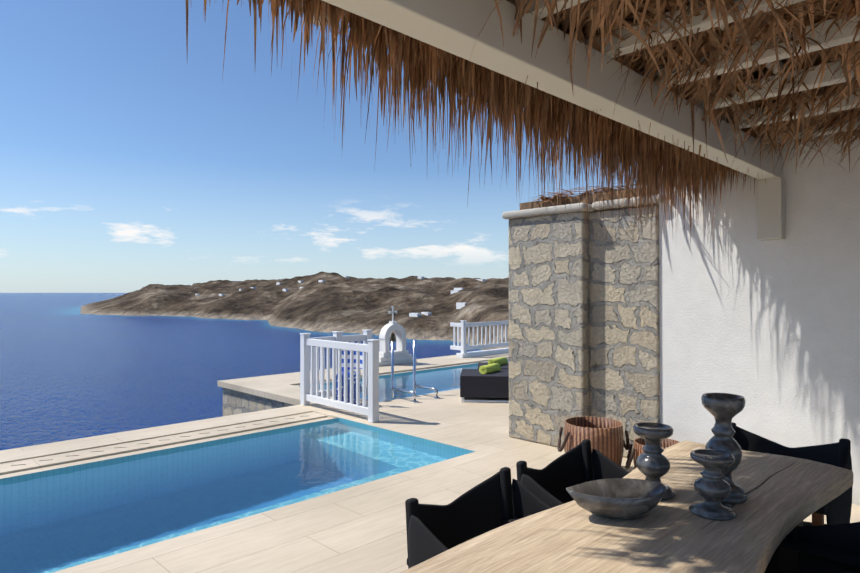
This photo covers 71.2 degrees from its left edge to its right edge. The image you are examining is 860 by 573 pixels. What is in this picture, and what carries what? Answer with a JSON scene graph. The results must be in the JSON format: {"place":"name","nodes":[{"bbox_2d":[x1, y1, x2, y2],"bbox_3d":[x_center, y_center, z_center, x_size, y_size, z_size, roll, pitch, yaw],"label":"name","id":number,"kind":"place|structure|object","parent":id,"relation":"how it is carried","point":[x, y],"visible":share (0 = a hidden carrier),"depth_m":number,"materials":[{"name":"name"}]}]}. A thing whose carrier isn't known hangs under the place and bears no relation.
{"place":"outdoors","nodes":[
{"label":"outdoors","id":0,"kind":"place"},
{"bbox_2d":[0,293,431,450],"bbox_3d":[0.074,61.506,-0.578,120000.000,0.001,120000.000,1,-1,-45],"label":"sea","id":1,"kind":"structure","parent":0,"point":[63,379],"depth_m":482.94,"materials":[{"name":"liquid"}]},
{"bbox_2d":[0,306,481,356],"bbox_3d":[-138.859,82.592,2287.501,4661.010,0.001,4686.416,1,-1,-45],"label":"sea shallows","id":2,"kind":"structure","parent":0,"point":[424,348],"depth_m":1070.38,"materials":[{"name":"liquid"}]},
{"bbox_2d":[0,360,508,572],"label":"pool water","id":3,"kind":"structure","parent":0,"point":[55,521],"depth_m":4.78,"materials":[{"name":"blue liquid"}]},
{"bbox_2d":[0,358,508,478],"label":"pool coping","id":4,"kind":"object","parent":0,"point":[34,465],"depth_m":5.99,"materials":[{"name":"beige stone"}]},
{"bbox_2d":[11,416,301,465],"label":"overflow slots","id":5,"kind":"object","parent":4,"relation":"on","point":[142,443],"visible":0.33,"depth_m":5.87,"materials":[{"name":"grey"}]},
{"bbox_2d":[223,388,293,415],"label":"terrace retaining wall","id":6,"kind":"structure","parent":0,"point":[236,402],"depth_m":9.65,"materials":[{"name":"stone"}]},
{"bbox_2d":[80,271,508,349],"bbox_3d":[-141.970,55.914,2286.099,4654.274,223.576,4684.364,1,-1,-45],"label":"headland terrain","id":7,"kind":"structure","parent":0,"point":[334,301],"depth_m":1179.65,"materials":[{"name":"brown soil"}]},
{"bbox_2d":[195,276,485,316],"bbox_3d":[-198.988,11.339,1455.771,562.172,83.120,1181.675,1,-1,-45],"label":"hillside houses","id":8,"kind":"structure","parent":7,"relation":"on","point":[459,305],"depth_m":1026.84,"materials":[{"name":"white paint"}]},
{"bbox_2d":[0,0,636,292],"label":"sky","id":9,"kind":"structure","parent":0,"point":[129,163],"materials":[{"name":"blue"}]},
{"bbox_2d":[0,353,859,572],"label":"terrace paving","id":10,"kind":"structure","parent":0,"point":[360,528],"depth_m":4.47,"materials":[{"name":"beige tile"}]},
{"bbox_2d":[0,418,474,481],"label":"tile band","id":11,"kind":"object","parent":10,"relation":"in","point":[215,441],"visible":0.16,"depth_m":5.95,"materials":[{"name":"tile"}]},
{"bbox_2d":[300,329,379,422],"bbox_3d":[-0.787,1.104,7.891,1.212,0.955,1.583,1,-1,-45],"label":"fence","id":12,"kind":"object","parent":10,"relation":"on","point":[337,342],"visible":0.98,"depth_m":7.54,"materials":[{"name":"white paint"}]},
{"bbox_2d":[336,371,360,403],"bbox_3d":[-1.094,1.357,7.957,0.350,0.450,0.350,1,-1,-45],"label":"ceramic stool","id":13,"kind":"object","parent":10,"relation":"on","point":[348,401],"visible":0.21,"depth_m":7.83,"materials":[{"name":"blue ceramic"}]},
{"bbox_2d":[342,350,361,370],"bbox_3d":[-1.054,0.983,8.037,0.038,0.380,0.382,1,-1,-65],"label":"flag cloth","id":14,"kind":"object","parent":10,"relation":"on","point":[349,360],"visible":0.42,"depth_m":8.05,"materials":[{"name":"fabric"}]},
{"bbox_2d":[379,306,416,366],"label":"bell arch","id":15,"kind":"structure","parent":10,"relation":"on","point":[402,355],"depth_m":12.54,"materials":[{"name":"white paint"}]},
{"bbox_2d":[319,359,508,384],"bbox_3d":[2.032,2.273,12.357,9.744,1.299,1.994,1,-1,-45],"label":"pool edge","id":16,"kind":"object","parent":10,"relation":"in","point":[424,370],"visible":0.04,"depth_m":11.72,"materials":[{"name":"beige stone"}]},
{"bbox_2d":[391,340,440,402],"bbox_3d":[-0.212,1.637,8.522,0.530,1.700,0.560,1,-1,-45],"label":"pool ladder","id":17,"kind":"object","parent":10,"relation":"on","point":[413,392],"visible":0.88,"depth_m":8.53,"materials":[{"name":"silver metal"}]},
{"bbox_2d":[405,467,550,568],"bbox_3d":[0.276,1.123,2.046,0.582,0.811,0.603,1,-1,-45],"label":"chair frame","id":18,"kind":"object","parent":10,"relation":"on","point":[497,500],"visible":0.56,"depth_m":2.30,"materials":[{"name":"black fabric"}]},
{"bbox_2d":[450,320,508,357],"bbox_3d":[1.648,1.219,14.950,3.050,0.855,0.502,1,-1,-45],"label":"fence","id":19,"kind":"object","parent":10,"relation":"on","point":[463,325],"visible":0.62,"depth_m":14.21,"materials":[{"name":"white paint"}]},
{"bbox_2d":[461,397,508,402],"bbox_3d":[1.455,1.470,8.497,0.720,0.235,2.000,6,-6,-85],"label":"lounger base","id":20,"kind":"object","parent":10,"relation":"on","point":[492,401],"visible":0.17,"depth_m":8.20,"materials":[{"name":"grey metal"}]},
{"bbox_2d":[516,439,629,507],"bbox_3d":[0.716,1.127,2.497,0.582,0.811,0.603,1,-1,-45],"label":"chair frame","id":21,"kind":"object","parent":10,"relation":"on","point":[552,481],"visible":0.29,"depth_m":2.77,"materials":[{"name":"black fabric"}]},
{"bbox_2d":[509,206,659,457],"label":"stone wall","id":22,"kind":"structure","parent":10,"relation":"on","point":[584,322],"depth_m":5.68,"materials":[{"name":"beige stone"}]},
{"bbox_2d":[502,194,661,219],"bbox_3d":[1.535,-0.752,5.895,0.610,0.090,1.640,1,-1,-45],"label":"wall coping","id":23,"kind":"object","parent":22,"relation":"on","point":[533,212],"visible":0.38,"depth_m":5.68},
{"bbox_2d":[520,185,658,209],"bbox_3d":[3.069,-0.833,7.140,4.080,0.085,1.900,1,-1,-45],"label":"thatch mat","id":24,"kind":"object","parent":23,"relation":"on","point":[553,202],"visible":0.07,"depth_m":5.89,"materials":[{"name":"brown plant"}]},
{"bbox_2d":[525,173,734,207],"bbox_3d":[2.848,-0.860,7.127,4.702,0.240,2.884,1,-1,-45],"label":"dry brush","id":25,"kind":"object","parent":23,"relation":"on","point":[604,189],"visible":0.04,"depth_m":5.89,"materials":[{"name":"brown plant"}]},
{"bbox_2d":[557,416,629,465],"bbox_3d":[1.366,1.345,5.017,0.525,0.420,0.480,0,-1,34],"label":"basket","id":26,"kind":"object","parent":10,"relation":"on","point":[605,436],"visible":0.62,"depth_m":4.87,"materials":[{"name":"wicker"}]},
{"bbox_2d":[626,437,678,468],"bbox_3d":[1.818,1.398,4.789,0.436,0.310,0.370,0,-1,-25],"label":"basket","id":27,"kind":"object","parent":10,"relation":"on","point":[635,452],"visible":0.21,"depth_m":4.84,"materials":[{"name":"wicker"}]},
{"bbox_2d":[659,132,859,505],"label":"wall","id":28,"kind":"structure","parent":10,"relation":"on","point":[768,331],"depth_m":4.63,"materials":[{"name":"paint"}]},
{"bbox_2d":[322,0,785,240],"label":"pergola beam","id":29,"kind":"structure","parent":28,"relation":"attached to","point":[454,27],"depth_m":2.53,"materials":[{"name":"beige paint"}]},
{"bbox_2d":[313,0,859,143],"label":"pergola rafters","id":30,"kind":"object","parent":29,"relation":"attached to","point":[627,45],"depth_m":2.70,"materials":[{"name":"beige wood"}]},
{"bbox_2d":[550,0,858,129],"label":"pergola thatch mat","id":31,"kind":"object","parent":30,"relation":"on","point":[755,74],"visible":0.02,"depth_m":2.87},
{"bbox_2d":[186,0,732,242],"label":"thatch fringe","id":32,"kind":"object","parent":31,"relation":"hanging from","point":[544,142],"visible":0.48,"depth_m":3.10,"materials":[{"name":"brown plant"}]},
{"bbox_2d":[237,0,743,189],"bbox_3d":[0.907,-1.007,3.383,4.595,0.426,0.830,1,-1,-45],"label":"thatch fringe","id":33,"kind":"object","parent":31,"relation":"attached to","point":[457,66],"visible":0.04,"depth_m":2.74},
{"bbox_2d":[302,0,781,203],"bbox_3d":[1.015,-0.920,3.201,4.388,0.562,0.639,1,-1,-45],"label":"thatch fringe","id":34,"kind":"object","parent":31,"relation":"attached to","point":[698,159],"visible":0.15,"depth_m":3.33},
{"bbox_2d":[374,0,859,182],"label":"thatch","id":35,"kind":"object","parent":31,"relation":"attached to","point":[748,28],"visible":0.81,"depth_m":2.65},
{"bbox_2d":[688,0,835,112],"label":"pergola battens","id":36,"kind":"object","parent":30,"relation":"on","point":[775,67],"depth_m":3.10,"materials":[{"name":"brown wood"}]},
{"bbox_2d":[731,422,852,525],"bbox_3d":[1.638,1.130,2.876,0.603,0.811,0.582,1,-1,-45],"label":"chair","id":37,"kind":"object","parent":10,"relation":"on","point":[836,510],"visible":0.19,"depth_m":2.91,"materials":[{"name":"black fabric"}]},
{"bbox_2d":[764,522,859,572],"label":"chair frame","id":38,"kind":"object","parent":10,"relation":"on","point":[835,548],"visible":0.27,"depth_m":2.09,"materials":[{"name":"black fabric"}]},
{"bbox_2d":[460,369,508,397],"bbox_3d":[0.875,1.373,8.550,0.864,0.295,0.748,0,-1,5],"label":"sun lounger","id":39,"kind":"object","parent":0,"point":[475,383],"visible":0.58,"depth_m":8.19,"materials":[{"name":"black fabric"}]},
{"bbox_2d":[479,363,500,373],"bbox_3d":[0.860,1.171,8.552,0.128,0.121,0.400,0,-1,37],"label":"rolled towel","id":40,"kind":"object","parent":39,"relation":"on","point":[489,368],"visible":1,"depth_m":8.46,"materials":[{"name":"green fabric"}]},
{"bbox_2d":[478,362,508,368],"bbox_3d":[1.182,1.381,9.391,0.864,0.295,0.748,0,-1,5],"label":"sunbed cover","id":41,"kind":"object","parent":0,"point":[505,366],"visible":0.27,"depth_m":9.37,"materials":[{"name":"fabric"}]},
{"bbox_2d":[488,357,507,364],"bbox_3d":[1.067,1.179,9.401,0.128,0.121,0.400,0,-1,37],"label":"rolled towel","id":42,"kind":"object","parent":41,"relation":"on","point":[501,360],"visible":0.79,"depth_m":9.34,"materials":[{"name":"green fabric"}]},
{"bbox_2d":[400,441,852,572],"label":"dining table","id":43,"kind":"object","parent":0,"point":[671,535],"depth_m":1.87,"materials":[{"name":"wood"}]},
{"bbox_2d":[566,478,667,519],"bbox_3d":[0.625,0.717,2.014,0.369,0.101,0.210,0,-1,-15],"label":"bowl","id":44,"kind":"object","parent":43,"relation":"on","point":[620,498],"visible":1,"depth_m":1.98,"materials":[{"name":"ceramic"}]},
{"bbox_2d":[633,422,674,499],"bbox_3d":[0.829,0.644,2.231,0.153,0.250,0.153,1,-1,-45],"label":"candle holder","id":45,"kind":"object","parent":43,"relation":"on","point":[652,462],"visible":0.77,"depth_m":2.20,"materials":[{"name":"ceramic"}]},
{"bbox_2d":[689,449,736,520],"bbox_3d":[0.956,0.667,2.033,0.148,0.200,0.148,1,-1,-45],"label":"candle holder","id":46,"kind":"object","parent":43,"relation":"on","point":[712,487],"visible":1,"depth_m":2.00,"materials":[{"name":"ceramic"}]},
{"bbox_2d":[701,393,747,503],"bbox_3d":[1.069,0.584,2.189,0.156,0.370,0.156,1,-1,-45],"label":"candle holder","id":47,"kind":"object","parent":43,"relation":"on","point":[723,409],"visible":0.6,"depth_m":2.15,"materials":[{"name":"ceramic"}]},
{"bbox_2d":[703,462,794,528],"bbox_3d":[1.223,0.768,2.267,0.020,0.001,1.050,-1,-1,45],"label":"table crack","id":48,"kind":"object","parent":43,"relation":"attached to","point":[761,484],"visible":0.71,"depth_m":2.32,"materials":[{"name":"brown wood"}]}
]}

